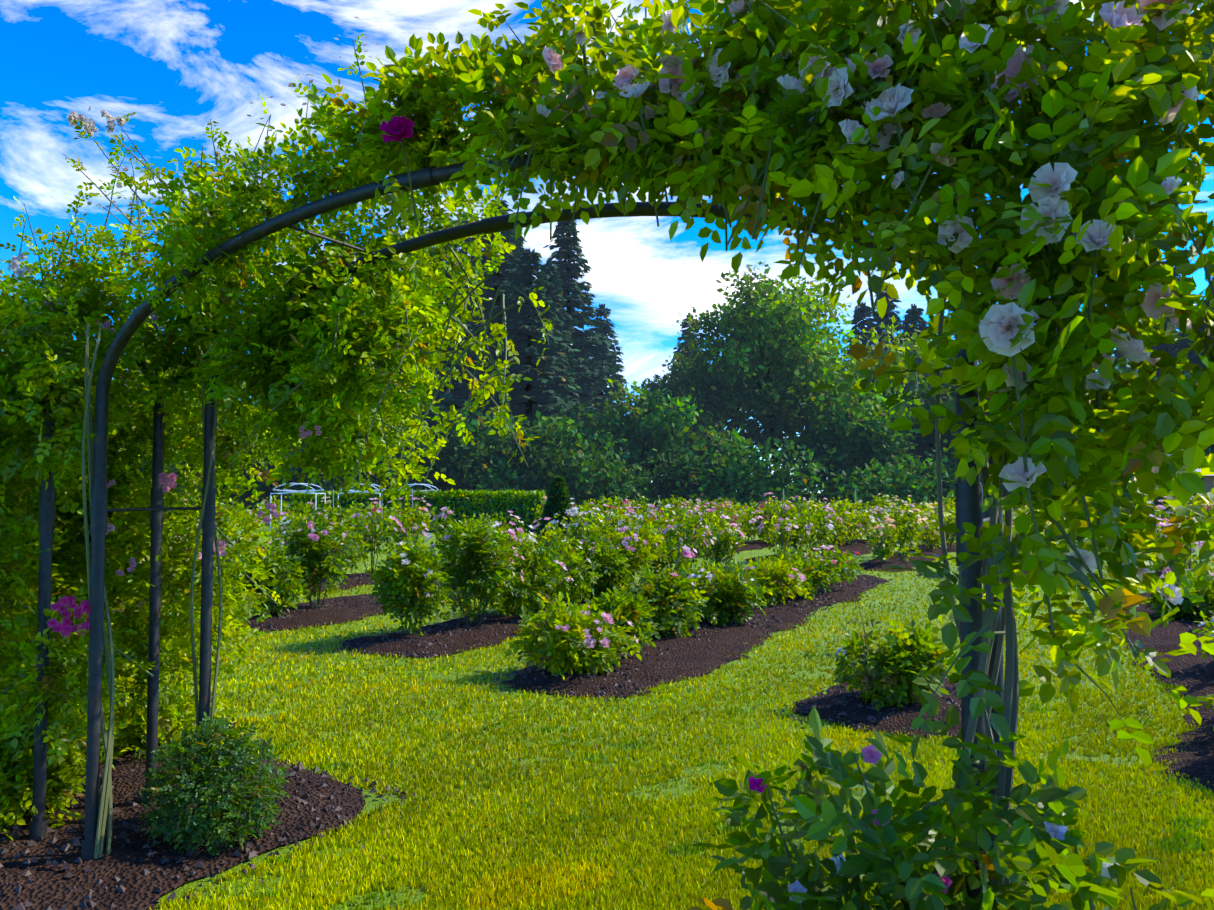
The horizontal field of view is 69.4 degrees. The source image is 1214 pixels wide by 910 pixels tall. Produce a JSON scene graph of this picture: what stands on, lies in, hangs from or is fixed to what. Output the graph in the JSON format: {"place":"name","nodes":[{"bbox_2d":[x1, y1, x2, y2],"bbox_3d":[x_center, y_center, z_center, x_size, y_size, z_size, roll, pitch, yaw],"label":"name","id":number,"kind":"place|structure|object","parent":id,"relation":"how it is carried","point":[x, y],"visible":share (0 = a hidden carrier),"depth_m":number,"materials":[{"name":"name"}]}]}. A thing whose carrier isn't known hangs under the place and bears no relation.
{"place":"outdoors","nodes":[
{"label":"outdoors","id":0,"kind":"place"},
{"bbox_2d":[0,0,1213,492],"label":"sky","id":1,"kind":"structure","parent":0,"point":[179,65],"materials":[{"name":"blue"}]},
{"bbox_2d":[2,493,1213,909],"bbox_3d":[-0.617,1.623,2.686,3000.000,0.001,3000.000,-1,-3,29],"label":"lawn","id":2,"kind":"structure","parent":0,"point":[372,803],"depth_m":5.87,"materials":[{"name":"green plant"}]},
{"bbox_2d":[286,488,546,532],"bbox_3d":[-7.113,2.124,33.188,9.826,1.815,1.587,0,-2,1],"label":"clipped hedge","id":3,"kind":"object","parent":2,"relation":"on","point":[519,504],"visible":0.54,"depth_m":32.68,"materials":[{"name":"green plant"}]},
{"bbox_2d":[534,474,576,549],"bbox_3d":[-1.195,1.495,21.847,1.318,2.060,1.322,-1,-3,29],"label":"topiary cone","id":4,"kind":"object","parent":2,"relation":"on","point":[558,500],"visible":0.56,"depth_m":21.63,"materials":[{"name":"green plant"}]},
{"bbox_2d":[270,483,855,532],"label":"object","id":5,"kind":"object","parent":2,"relation":"on","point":[300,491],"visible":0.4,"depth_m":31.29,"materials":[{"name":"white metal"}]},
{"bbox_2d":[0,535,1213,909],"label":"bed soil","id":6,"kind":"structure","parent":2,"relation":"on","point":[56,883],"depth_m":5.67,"materials":[{"name":"brown soil"}]},
{"bbox_2d":[0,313,164,839],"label":"posts","id":7,"kind":"object","parent":6,"relation":"on","point":[38,822],"visible":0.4,"depth_m":3.72,"materials":[{"name":"metal"}]},
{"bbox_2d":[81,153,1003,898],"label":"garden arch","id":8,"kind":"structure","parent":6,"relation":"on","point":[969,499],"depth_m":3.34,"materials":[{"name":"paint"}]},
{"bbox_2d":[0,0,1213,909],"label":"climbing rose","id":9,"kind":"object","parent":6,"relation":"on","point":[825,111],"visible":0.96,"depth_m":2.02,"materials":[{"name":"green plant"}]},
{"bbox_2d":[120,496,1213,730],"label":"rose bushes","id":10,"kind":"object","parent":6,"relation":"on","point":[600,628],"visible":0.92,"depth_m":9.99,"materials":[{"name":"green plant"}]},
{"bbox_2d":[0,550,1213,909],"bbox_3d":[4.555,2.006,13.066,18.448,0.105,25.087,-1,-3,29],"label":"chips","id":11,"kind":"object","parent":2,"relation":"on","point":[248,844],"depth_m":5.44,"materials":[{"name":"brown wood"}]},
{"bbox_2d":[76,193,1213,511],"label":"conifer trees","id":12,"kind":"object","parent":2,"relation":"on","point":[568,373],"visible":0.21,"depth_m":66.51,"materials":[{"name":"green plant"}]},
{"bbox_2d":[96,260,1213,514],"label":"broadleaf trees","id":13,"kind":"object","parent":2,"relation":"on","point":[774,364],"visible":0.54,"depth_m":52.57,"materials":[{"name":"green plant"}]},
{"bbox_2d":[140,434,1213,518],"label":"understory shrubs","id":14,"kind":"object","parent":2,"relation":"on","point":[905,482],"visible":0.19,"depth_m":46.52,"materials":[{"name":"green plant"}]},
{"bbox_2d":[144,492,1213,543],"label":"rose bushes","id":15,"kind":"object","parent":2,"relation":"on","point":[777,508],"visible":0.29,"depth_m":27.57,"materials":[{"name":"green plant"}]},
{"bbox_2d":[1167,468,1213,519],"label":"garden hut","id":16,"kind":"object","parent":2,"relation":"on","point":[1208,480],"depth_m":43.45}
]}

